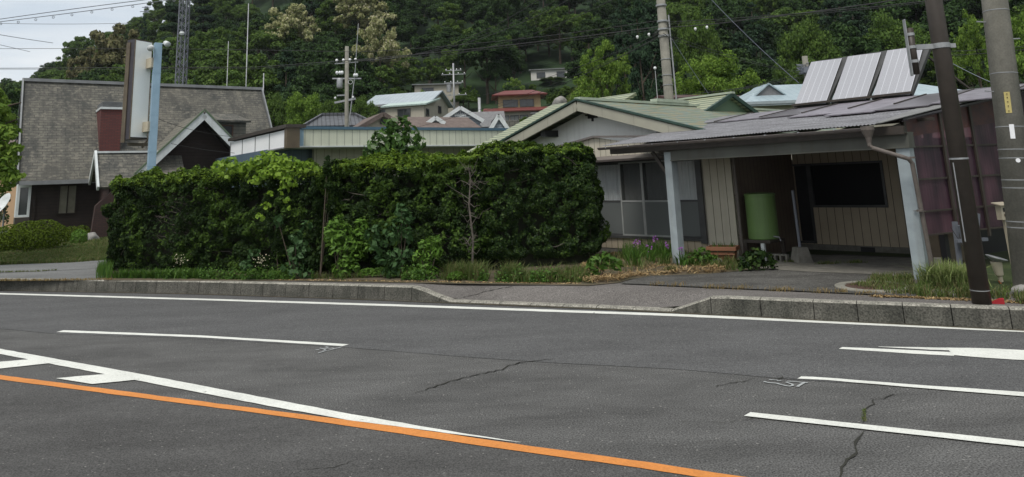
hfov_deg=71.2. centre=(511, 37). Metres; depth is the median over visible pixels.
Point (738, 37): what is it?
conifer tree
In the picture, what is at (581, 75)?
overhead cable
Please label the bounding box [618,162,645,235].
sliding window
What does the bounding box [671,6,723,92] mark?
tree
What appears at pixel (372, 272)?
ferny weeds
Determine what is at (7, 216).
shrub
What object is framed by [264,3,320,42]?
tree
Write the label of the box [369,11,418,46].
tree
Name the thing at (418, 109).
house
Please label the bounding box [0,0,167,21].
overhead cable
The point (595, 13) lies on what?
tree
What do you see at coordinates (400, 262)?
shrub
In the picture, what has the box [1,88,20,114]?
tree
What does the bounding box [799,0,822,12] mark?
tree
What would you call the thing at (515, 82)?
tree
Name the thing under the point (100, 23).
overhead cable
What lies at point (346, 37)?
tree
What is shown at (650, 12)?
conifer tree
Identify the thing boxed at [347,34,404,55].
tree
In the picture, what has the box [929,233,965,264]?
storage box
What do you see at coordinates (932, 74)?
tree
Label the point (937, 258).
concrete stub
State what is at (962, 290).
grass
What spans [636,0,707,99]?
concrete utility pole
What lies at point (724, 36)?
tree
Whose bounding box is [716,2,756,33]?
tree
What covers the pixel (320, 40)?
tree
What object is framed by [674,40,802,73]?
overhead cable
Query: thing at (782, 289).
drive joint grass
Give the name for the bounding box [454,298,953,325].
ground
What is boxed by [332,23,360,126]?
concrete utility pole
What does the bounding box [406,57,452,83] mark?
tree
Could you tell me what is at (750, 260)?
shrub
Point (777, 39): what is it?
tree
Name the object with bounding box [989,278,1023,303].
grass
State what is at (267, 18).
tree
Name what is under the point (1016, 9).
tree
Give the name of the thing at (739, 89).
overhead cable
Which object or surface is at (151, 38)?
tree
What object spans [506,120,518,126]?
retaining wall
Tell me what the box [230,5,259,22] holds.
tree
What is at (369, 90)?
tree
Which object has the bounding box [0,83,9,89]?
tree
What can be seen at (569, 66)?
tree
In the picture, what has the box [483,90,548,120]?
house
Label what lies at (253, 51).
tree
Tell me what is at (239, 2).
tree
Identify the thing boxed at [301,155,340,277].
shrub
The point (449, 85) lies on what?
utility pole
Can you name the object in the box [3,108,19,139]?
tree
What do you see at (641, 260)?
garden weeds
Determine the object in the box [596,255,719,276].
garden soil
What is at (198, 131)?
overhead cable
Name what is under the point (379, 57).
overhead cable
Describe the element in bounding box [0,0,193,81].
sky
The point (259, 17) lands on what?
tree
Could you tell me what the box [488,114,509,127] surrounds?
house
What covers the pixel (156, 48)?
sign pole
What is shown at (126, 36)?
tree
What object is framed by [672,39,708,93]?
overhead cable
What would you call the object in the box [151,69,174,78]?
tree
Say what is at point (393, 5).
tree
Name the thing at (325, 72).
tree
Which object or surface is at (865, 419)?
crack grass
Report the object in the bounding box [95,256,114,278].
corner weeds
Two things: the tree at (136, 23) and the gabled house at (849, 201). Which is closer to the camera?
the gabled house at (849, 201)
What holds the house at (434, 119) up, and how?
on the hill
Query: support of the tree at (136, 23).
on the hill
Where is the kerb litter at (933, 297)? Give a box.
[860,294,1023,302]
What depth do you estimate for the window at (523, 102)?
85.06 m
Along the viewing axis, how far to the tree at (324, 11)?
129.58 m
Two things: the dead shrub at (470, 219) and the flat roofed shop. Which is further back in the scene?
the flat roofed shop
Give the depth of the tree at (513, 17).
140.78 m
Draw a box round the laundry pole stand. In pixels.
[790,190,812,262]
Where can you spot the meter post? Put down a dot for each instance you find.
(1000, 210)
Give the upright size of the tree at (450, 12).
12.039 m
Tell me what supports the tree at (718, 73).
on the hill
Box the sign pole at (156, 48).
[147,41,170,169]
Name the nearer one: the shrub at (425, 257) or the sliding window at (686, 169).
the shrub at (425, 257)
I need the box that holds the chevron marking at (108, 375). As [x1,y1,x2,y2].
[0,349,516,441]
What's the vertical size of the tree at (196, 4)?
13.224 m
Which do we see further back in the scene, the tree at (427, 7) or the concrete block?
the tree at (427, 7)
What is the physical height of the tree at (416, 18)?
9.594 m
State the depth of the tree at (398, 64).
105.54 m
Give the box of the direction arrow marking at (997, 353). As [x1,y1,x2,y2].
[839,346,1023,359]
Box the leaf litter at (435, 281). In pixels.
[280,279,577,283]
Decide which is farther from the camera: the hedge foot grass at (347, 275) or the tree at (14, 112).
the tree at (14, 112)
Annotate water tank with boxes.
[743,192,786,260]
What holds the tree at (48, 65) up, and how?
on the hill
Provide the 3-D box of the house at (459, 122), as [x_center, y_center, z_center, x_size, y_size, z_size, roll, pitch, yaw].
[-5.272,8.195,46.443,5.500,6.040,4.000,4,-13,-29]
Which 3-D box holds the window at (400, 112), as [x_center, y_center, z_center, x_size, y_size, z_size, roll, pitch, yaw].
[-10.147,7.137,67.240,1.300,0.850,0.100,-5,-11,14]
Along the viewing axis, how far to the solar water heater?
16.96 m
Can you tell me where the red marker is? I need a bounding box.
[992,298,1004,303]
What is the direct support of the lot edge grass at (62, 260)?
on the lawn
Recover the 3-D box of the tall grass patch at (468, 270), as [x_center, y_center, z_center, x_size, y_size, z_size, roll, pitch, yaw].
[0.033,4.294,13.281,3.585,0.418,1.402,-7,-12,21]
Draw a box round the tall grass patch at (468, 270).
[437,257,592,281]
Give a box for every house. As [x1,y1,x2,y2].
[0,140,20,227]
[10,78,271,237]
[304,112,365,126]
[353,112,391,126]
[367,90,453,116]
[380,98,440,116]
[388,117,480,127]
[412,83,460,112]
[426,116,445,123]
[443,106,483,125]
[467,91,910,259]
[473,111,505,127]
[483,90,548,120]
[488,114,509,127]
[529,68,566,80]
[653,95,740,98]
[739,83,959,156]
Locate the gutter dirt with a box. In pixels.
[4,290,1023,330]
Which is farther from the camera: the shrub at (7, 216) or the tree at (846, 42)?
the tree at (846, 42)
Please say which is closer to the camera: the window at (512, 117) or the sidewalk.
the sidewalk
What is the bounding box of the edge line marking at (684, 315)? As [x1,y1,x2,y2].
[0,293,1023,331]
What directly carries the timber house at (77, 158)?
on the hill
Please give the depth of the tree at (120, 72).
111.65 m
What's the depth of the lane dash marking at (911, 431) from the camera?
6.19 m
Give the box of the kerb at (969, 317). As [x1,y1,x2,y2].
[0,280,1023,329]
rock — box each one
[87,232,99,239]
[1011,284,1023,294]
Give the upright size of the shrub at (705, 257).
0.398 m
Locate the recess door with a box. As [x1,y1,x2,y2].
[792,164,816,243]
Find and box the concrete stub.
[933,257,940,265]
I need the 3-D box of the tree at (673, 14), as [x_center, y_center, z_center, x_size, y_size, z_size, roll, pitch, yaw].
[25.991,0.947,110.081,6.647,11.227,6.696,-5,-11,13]
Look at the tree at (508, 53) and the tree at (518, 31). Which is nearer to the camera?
the tree at (508, 53)
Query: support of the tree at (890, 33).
on the hill
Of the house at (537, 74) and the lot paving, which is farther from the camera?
the house at (537, 74)
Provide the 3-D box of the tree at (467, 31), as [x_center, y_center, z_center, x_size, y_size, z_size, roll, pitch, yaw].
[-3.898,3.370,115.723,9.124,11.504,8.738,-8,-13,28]
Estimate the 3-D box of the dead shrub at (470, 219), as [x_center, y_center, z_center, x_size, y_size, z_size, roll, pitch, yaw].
[-0.852,3.529,14.111,0.866,2.316,0.262,-2,-11,0]
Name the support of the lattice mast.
on the hill
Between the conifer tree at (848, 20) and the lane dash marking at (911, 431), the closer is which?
the lane dash marking at (911, 431)
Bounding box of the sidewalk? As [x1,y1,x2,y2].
[267,280,1023,306]
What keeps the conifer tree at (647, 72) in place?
on the hill
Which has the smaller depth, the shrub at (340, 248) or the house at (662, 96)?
the shrub at (340, 248)
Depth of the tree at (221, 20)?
141.13 m
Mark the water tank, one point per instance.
(762, 220)
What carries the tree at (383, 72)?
on the hill
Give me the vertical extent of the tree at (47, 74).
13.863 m
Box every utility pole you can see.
[245,3,248,86]
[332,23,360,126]
[441,63,466,109]
[478,98,480,111]
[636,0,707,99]
[796,56,808,78]
[976,0,1023,285]
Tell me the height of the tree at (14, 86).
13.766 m
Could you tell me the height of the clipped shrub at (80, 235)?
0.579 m
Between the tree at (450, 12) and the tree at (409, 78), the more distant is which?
the tree at (450, 12)
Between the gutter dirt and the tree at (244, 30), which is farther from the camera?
the tree at (244, 30)
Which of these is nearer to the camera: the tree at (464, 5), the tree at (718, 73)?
the tree at (718, 73)
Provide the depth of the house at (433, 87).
96.36 m
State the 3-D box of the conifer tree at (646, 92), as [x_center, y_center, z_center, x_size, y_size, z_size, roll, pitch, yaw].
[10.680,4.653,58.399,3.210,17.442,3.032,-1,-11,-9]
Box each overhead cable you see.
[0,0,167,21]
[0,20,657,51]
[0,23,120,23]
[0,26,657,68]
[2,0,141,18]
[2,29,657,69]
[159,119,233,136]
[351,0,567,60]
[355,0,610,60]
[374,0,537,59]
[419,38,656,126]
[481,36,657,111]
[485,34,656,94]
[667,0,895,27]
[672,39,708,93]
[674,1,924,21]
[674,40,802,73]
[674,77,804,98]
[675,0,947,23]
[676,37,803,72]
[681,75,805,94]
[696,74,798,93]
[712,0,798,82]
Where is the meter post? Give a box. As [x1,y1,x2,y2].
[991,202,1010,263]
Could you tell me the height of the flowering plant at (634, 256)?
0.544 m
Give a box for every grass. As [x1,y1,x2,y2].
[0,236,119,264]
[0,268,56,271]
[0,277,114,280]
[1,256,105,263]
[118,269,575,281]
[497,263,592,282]
[566,77,616,102]
[618,235,671,261]
[650,281,910,294]
[686,254,738,270]
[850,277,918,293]
[861,407,866,421]
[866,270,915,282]
[896,258,993,286]
[909,277,970,297]
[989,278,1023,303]
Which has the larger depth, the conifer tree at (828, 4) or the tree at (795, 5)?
the tree at (795, 5)
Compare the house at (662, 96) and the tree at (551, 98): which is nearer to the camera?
the house at (662, 96)
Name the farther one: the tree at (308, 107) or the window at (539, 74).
the window at (539, 74)
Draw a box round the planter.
[706,241,739,259]
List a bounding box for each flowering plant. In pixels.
[614,239,647,265]
[645,244,655,262]
[648,236,664,254]
[658,242,673,263]
[675,247,691,265]
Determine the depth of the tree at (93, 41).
216.58 m
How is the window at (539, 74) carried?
in the house at (537, 74)
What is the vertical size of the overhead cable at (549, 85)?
1.425 m
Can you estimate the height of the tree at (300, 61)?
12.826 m
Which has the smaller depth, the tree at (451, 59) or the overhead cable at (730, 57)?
the overhead cable at (730, 57)
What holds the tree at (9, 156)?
on the lot paving
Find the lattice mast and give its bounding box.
[175,0,190,83]
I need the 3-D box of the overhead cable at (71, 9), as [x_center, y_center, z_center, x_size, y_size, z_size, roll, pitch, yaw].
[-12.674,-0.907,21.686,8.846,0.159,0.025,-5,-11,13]
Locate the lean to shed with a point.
(934, 174)
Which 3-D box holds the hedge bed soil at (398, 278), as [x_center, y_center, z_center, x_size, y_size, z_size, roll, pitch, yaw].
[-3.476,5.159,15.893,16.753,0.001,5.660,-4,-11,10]
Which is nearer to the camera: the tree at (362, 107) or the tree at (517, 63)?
the tree at (362, 107)
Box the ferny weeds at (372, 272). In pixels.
[271,266,466,279]
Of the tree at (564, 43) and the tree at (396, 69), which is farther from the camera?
the tree at (564, 43)
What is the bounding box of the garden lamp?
[950,227,1007,283]
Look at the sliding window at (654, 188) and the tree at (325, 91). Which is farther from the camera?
the tree at (325, 91)
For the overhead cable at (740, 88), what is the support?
attached to the utility pole at (805, 67)
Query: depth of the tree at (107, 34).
194.06 m
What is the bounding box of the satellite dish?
[0,193,10,226]
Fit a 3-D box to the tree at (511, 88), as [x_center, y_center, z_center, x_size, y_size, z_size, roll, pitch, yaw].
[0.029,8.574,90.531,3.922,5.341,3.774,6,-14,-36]
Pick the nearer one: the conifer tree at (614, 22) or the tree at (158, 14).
the conifer tree at (614, 22)
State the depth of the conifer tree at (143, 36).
153.71 m
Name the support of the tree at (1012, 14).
on the hill
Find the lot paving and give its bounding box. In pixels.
[0,260,102,279]
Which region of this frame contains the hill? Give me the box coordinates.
[0,0,1023,289]
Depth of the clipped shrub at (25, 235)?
23.49 m
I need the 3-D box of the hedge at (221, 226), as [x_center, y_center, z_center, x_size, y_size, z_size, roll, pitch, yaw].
[-6.885,4.333,17.383,7.125,2.609,2.164,-7,-12,23]
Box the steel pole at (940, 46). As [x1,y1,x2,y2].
[902,0,991,304]
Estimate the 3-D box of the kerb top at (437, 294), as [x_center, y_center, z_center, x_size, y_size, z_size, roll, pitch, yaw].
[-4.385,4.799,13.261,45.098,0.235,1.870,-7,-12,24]
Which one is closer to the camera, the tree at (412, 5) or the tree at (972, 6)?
the tree at (972, 6)
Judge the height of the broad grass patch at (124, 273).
0.265 m
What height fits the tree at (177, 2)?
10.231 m
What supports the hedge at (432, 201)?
on the hedge bed soil at (398, 278)
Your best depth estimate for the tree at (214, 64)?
86.75 m
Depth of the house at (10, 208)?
43.53 m
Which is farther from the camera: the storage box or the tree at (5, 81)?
the tree at (5, 81)
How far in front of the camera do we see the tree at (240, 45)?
114.91 m
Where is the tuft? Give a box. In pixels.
[664,264,676,270]
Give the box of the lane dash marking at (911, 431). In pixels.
[58,330,1023,446]
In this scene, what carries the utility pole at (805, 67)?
on the hill
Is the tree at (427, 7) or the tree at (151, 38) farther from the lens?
the tree at (151, 38)
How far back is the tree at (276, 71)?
90.17 m
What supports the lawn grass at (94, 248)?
on the lawn
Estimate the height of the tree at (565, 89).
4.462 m
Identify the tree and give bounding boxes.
[0,78,13,86]
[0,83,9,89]
[0,88,26,193]
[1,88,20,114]
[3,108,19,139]
[4,83,23,90]
[36,61,56,72]
[38,68,64,78]
[53,72,66,78]
[55,40,84,70]
[65,54,94,79]
[69,36,91,58]
[71,67,120,81]
[76,22,139,76]
[85,39,97,49]
[88,64,124,80]
[88,73,123,81]
[96,31,119,50]
[119,33,128,39]
[124,17,149,34]
[138,21,160,42]
[138,30,157,40]
[140,16,146,39]
[143,0,164,23]
[150,69,205,83]
[151,37,196,77]
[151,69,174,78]
[152,8,168,30]
[156,0,177,14]
[157,14,199,38]
[158,29,191,45]
[159,3,189,66]
[164,0,188,6]
[169,30,236,68]
[180,6,197,20]
[186,0,216,36]
[187,50,268,95]
[190,0,200,16]
[190,47,255,73]
[193,60,247,84]
[194,26,250,53]
[196,27,256,54]
[199,0,238,23]
[199,13,238,33]
[210,0,243,19]
[213,53,302,101]
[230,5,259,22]
[231,3,263,16]
[238,13,268,53]
[238,20,264,53]
[245,25,302,59]
[261,11,283,54]
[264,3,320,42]
[264,6,281,18]
[264,15,280,57]
[265,68,297,92]
[266,91,287,126]
[270,46,305,126]
[271,39,316,68]
[277,75,351,118]
[282,0,329,42]
[283,91,322,124]
[284,48,315,77]
[287,39,376,93]
[298,0,321,36]
[310,31,341,46]
[315,0,355,35]
[318,96,343,114]
[331,29,356,44]
[332,0,396,37]
[332,70,391,106]
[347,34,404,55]
[349,15,369,34]
[350,15,411,86]
[351,94,379,117]
[362,115,425,176]
[367,0,408,40]
[367,65,403,114]
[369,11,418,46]
[369,51,402,81]
[390,51,417,85]
[392,72,415,92]
[398,0,424,14]
[400,8,428,47]
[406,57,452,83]
[410,28,451,83]
[418,0,443,24]
[431,0,474,22]
[431,1,465,33]
[435,26,464,67]
[440,40,485,87]
[450,93,477,107]
[457,19,519,103]
[459,85,479,109]
[461,26,517,63]
[464,0,512,25]
[479,58,512,103]
[484,0,528,29]
[497,85,520,101]
[501,59,526,80]
[502,21,544,73]
[502,50,527,78]
[502,77,525,89]
[503,7,524,24]
[519,0,538,21]
[522,10,545,50]
[529,84,538,90]
[535,30,569,55]
[536,77,566,84]
[537,5,586,63]
[541,4,567,26]
[543,87,560,99]
[546,0,586,19]
[546,91,566,103]
[552,36,586,60]
[555,85,570,97]
[563,52,602,79]
[568,17,614,77]
[570,12,600,57]
[570,39,641,99]
[585,4,610,27]
[587,0,600,17]
[595,0,620,43]
[608,13,622,53]
[609,46,624,88]
[612,0,635,95]
[612,0,640,44]
[615,8,650,89]
[627,0,659,100]
[628,0,671,77]
[635,29,675,94]
[638,2,661,78]
[641,0,687,95]
[655,0,680,38]
[660,41,717,93]
[666,0,705,24]
[667,8,692,43]
[669,22,732,53]
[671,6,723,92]
[672,49,765,94]
[700,0,758,41]
[701,0,710,7]
[701,48,789,94]
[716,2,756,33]
[727,32,750,62]
[740,18,780,60]
[740,18,786,52]
[741,2,777,67]
[746,0,779,15]
[761,31,800,62]
[763,7,819,30]
[772,15,841,84]
[775,0,821,15]
[788,23,888,83]
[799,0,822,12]
[816,0,826,34]
[817,0,845,34]
[824,0,883,26]
[826,5,878,35]
[837,5,867,36]
[838,0,873,35]
[863,8,933,83]
[874,0,967,33]
[899,0,977,19]
[918,41,983,89]
[919,9,984,55]
[921,65,989,86]
[950,9,990,88]
[964,0,1023,20]
[971,5,1023,65]
[975,1,1023,13]
[984,11,1023,83]
[1010,12,1022,52]
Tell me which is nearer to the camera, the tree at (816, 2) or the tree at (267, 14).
the tree at (816, 2)
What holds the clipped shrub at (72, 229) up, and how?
on the lawn
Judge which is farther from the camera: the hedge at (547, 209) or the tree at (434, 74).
the tree at (434, 74)
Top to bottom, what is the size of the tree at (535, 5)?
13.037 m
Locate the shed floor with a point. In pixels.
(881, 264)
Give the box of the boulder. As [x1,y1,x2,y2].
[552,96,566,104]
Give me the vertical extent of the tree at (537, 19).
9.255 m
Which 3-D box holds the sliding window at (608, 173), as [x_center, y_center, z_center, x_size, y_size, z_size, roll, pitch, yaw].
[2.277,3.987,17.687,0.148,1.700,1.320,7,-15,-41]
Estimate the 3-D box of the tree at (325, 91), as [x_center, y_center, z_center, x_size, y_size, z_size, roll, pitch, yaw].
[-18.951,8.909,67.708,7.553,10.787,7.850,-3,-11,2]
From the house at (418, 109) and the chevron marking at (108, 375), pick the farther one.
the house at (418, 109)
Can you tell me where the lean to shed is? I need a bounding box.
[892,84,1023,264]
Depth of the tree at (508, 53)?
100.63 m
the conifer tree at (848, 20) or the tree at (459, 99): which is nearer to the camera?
the conifer tree at (848, 20)
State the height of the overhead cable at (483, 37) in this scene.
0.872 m
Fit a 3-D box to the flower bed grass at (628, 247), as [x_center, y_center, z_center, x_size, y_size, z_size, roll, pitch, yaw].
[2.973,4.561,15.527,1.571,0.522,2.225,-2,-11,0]
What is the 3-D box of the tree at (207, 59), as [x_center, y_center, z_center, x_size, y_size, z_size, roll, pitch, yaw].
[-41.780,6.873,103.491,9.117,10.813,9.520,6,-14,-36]
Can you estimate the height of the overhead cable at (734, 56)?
0.166 m
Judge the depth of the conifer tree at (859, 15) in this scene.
81.01 m
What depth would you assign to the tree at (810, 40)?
59.74 m
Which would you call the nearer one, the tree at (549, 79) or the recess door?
the recess door
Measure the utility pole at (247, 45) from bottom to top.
13.407 m
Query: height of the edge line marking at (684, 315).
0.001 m
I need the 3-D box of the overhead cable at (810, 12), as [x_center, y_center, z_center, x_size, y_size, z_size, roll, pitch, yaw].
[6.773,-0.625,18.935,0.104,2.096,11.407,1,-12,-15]
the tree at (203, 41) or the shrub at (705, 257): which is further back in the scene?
the tree at (203, 41)
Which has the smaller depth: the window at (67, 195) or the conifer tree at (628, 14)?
the window at (67, 195)
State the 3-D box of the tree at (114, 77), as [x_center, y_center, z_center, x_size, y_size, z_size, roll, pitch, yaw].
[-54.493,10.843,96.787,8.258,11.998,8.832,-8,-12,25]
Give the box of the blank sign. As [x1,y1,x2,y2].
[120,39,153,147]
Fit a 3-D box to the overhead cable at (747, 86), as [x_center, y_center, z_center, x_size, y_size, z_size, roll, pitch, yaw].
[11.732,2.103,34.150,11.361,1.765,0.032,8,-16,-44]
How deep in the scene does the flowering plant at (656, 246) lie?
15.05 m
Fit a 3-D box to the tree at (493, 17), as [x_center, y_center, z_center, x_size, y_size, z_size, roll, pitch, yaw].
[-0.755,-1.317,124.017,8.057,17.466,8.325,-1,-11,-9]
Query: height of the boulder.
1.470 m
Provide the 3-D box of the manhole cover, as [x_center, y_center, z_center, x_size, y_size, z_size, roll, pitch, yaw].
[5.493,3.790,10.856,1.120,0.058,1.120,-2,-11,0]
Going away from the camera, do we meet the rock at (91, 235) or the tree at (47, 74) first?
the rock at (91, 235)
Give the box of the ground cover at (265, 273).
[152,261,575,282]
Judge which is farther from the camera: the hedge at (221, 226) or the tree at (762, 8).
the tree at (762, 8)
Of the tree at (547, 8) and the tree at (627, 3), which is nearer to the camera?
the tree at (627, 3)
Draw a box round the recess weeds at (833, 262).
[767,255,867,264]
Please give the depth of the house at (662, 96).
41.71 m
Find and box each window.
[15,185,31,217]
[57,184,77,214]
[222,125,233,135]
[397,108,410,116]
[422,88,433,91]
[503,99,517,107]
[510,115,518,119]
[520,99,533,106]
[536,72,544,77]
[556,71,564,77]
[593,163,622,234]
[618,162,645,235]
[640,160,670,236]
[677,160,700,237]
[807,160,888,207]
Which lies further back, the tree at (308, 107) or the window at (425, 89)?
the window at (425, 89)
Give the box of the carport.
[597,85,1023,282]
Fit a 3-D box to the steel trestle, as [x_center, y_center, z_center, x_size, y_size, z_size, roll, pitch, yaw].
[7.189,3.288,11.208,0.702,1.021,0.150,2,-12,-22]
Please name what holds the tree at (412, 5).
on the hill
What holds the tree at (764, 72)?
on the hill
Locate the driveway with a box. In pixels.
[622,254,917,295]
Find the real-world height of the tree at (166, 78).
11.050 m
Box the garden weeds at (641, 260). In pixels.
[594,245,734,271]
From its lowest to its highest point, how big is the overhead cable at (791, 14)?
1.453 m
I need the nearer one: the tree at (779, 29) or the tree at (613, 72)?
the tree at (613, 72)
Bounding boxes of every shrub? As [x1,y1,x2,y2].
[0,192,10,224]
[0,219,70,251]
[61,225,90,239]
[70,229,87,242]
[239,215,312,278]
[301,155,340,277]
[323,214,373,277]
[364,203,417,278]
[412,234,443,277]
[446,157,488,263]
[585,251,624,275]
[687,247,718,263]
[737,247,778,270]
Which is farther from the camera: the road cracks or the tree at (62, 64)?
the tree at (62, 64)
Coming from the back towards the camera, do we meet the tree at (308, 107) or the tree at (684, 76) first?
the tree at (684, 76)
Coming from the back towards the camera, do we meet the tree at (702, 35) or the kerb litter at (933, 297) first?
the tree at (702, 35)
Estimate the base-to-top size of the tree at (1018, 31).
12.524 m
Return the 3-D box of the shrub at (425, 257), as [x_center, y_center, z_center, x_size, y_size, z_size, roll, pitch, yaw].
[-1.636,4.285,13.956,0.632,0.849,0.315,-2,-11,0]
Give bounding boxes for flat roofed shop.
[214,124,507,188]
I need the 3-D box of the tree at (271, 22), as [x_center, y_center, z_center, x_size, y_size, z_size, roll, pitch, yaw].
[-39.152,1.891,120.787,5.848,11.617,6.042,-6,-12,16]
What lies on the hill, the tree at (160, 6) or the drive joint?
the tree at (160, 6)
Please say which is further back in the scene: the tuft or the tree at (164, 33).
the tree at (164, 33)
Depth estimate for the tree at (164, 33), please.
157.23 m
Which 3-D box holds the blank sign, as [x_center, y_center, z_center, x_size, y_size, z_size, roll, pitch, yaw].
[-12.692,1.943,24.832,0.895,3.705,1.068,-7,-12,23]
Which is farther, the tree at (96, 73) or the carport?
the tree at (96, 73)
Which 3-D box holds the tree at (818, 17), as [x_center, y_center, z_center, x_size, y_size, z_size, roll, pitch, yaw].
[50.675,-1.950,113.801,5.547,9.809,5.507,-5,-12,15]
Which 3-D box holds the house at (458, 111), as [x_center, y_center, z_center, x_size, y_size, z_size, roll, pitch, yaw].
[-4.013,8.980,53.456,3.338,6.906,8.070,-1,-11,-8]
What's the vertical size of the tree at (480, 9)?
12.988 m
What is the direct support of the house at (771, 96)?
on the hill
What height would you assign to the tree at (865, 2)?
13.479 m
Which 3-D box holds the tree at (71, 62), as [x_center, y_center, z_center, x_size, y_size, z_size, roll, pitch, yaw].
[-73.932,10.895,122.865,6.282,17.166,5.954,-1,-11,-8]
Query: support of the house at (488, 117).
on the hill
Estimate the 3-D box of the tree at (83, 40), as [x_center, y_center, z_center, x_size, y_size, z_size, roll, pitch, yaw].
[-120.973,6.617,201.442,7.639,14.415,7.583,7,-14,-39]
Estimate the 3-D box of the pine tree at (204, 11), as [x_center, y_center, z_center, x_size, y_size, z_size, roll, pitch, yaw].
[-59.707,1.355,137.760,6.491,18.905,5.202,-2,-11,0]
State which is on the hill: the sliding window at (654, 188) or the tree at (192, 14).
the tree at (192, 14)
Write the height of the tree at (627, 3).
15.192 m
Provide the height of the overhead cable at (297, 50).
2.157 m
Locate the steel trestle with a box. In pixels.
[952,213,987,264]
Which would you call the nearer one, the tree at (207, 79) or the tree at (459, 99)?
the tree at (207, 79)
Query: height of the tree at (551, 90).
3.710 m
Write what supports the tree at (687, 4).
on the hill
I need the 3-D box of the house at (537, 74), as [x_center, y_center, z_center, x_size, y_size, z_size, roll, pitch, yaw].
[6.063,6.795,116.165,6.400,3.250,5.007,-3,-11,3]
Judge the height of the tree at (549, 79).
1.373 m
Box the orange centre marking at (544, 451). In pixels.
[0,375,742,476]
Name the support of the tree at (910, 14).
on the hill
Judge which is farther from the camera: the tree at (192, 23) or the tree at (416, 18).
the tree at (192, 23)
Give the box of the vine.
[210,150,318,270]
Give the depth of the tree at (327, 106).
57.65 m
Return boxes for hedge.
[100,158,358,272]
[316,145,519,272]
[461,140,611,267]
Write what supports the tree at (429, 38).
on the hill
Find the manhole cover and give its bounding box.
[834,280,907,292]
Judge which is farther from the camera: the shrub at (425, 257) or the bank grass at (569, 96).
the bank grass at (569, 96)
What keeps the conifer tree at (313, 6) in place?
on the hill
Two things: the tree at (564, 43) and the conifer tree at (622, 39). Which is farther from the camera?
the tree at (564, 43)
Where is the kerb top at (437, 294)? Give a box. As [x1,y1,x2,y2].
[0,278,1023,310]
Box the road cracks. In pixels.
[314,359,905,476]
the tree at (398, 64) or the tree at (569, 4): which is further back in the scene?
the tree at (569, 4)
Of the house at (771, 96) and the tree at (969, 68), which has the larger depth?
the tree at (969, 68)
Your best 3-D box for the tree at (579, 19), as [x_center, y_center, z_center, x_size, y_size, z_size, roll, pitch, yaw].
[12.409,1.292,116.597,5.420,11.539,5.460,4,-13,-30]
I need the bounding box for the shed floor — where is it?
[760,254,913,275]
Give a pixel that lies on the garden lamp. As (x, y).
(997, 267)
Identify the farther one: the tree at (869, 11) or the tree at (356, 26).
the tree at (356, 26)
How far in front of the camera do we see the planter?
14.42 m
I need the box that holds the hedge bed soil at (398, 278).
[103,252,747,284]
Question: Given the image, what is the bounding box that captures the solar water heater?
[792,48,969,108]
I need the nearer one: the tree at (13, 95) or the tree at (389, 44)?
the tree at (13, 95)
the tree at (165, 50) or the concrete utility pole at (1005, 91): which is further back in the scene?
the tree at (165, 50)
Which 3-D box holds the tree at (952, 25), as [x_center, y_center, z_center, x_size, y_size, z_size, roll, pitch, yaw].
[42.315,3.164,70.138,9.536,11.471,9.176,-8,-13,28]
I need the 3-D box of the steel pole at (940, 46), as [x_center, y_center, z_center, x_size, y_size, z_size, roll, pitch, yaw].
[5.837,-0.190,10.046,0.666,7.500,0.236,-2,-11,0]
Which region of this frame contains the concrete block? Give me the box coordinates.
[770,253,789,261]
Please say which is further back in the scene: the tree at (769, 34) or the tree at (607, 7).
the tree at (607, 7)
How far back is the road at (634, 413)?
6.68 m
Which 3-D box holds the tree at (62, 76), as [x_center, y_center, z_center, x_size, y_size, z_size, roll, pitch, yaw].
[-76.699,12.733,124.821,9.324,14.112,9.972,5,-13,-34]
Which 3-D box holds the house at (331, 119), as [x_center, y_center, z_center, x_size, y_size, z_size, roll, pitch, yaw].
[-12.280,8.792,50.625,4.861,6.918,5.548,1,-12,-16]
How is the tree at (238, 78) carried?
on the hill
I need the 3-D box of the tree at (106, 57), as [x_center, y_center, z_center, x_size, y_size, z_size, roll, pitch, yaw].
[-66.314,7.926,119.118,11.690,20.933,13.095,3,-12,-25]
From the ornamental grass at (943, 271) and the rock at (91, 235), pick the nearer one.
the ornamental grass at (943, 271)
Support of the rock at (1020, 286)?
on the sidewalk
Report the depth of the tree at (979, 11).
80.08 m
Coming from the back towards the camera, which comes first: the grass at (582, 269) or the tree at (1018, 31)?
the tree at (1018, 31)
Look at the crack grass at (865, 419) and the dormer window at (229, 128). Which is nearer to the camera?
the crack grass at (865, 419)
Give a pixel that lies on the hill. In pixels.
(540, 60)
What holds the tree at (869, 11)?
on the hill
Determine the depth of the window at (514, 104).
84.95 m
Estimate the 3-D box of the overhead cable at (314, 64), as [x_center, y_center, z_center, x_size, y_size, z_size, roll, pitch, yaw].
[-9.762,0.993,31.449,32.568,1.427,4.150,-6,-12,18]
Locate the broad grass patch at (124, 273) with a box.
[106,266,217,278]
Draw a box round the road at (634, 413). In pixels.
[0,329,1023,476]
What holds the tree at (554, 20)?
on the hill
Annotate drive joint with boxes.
[631,283,899,294]

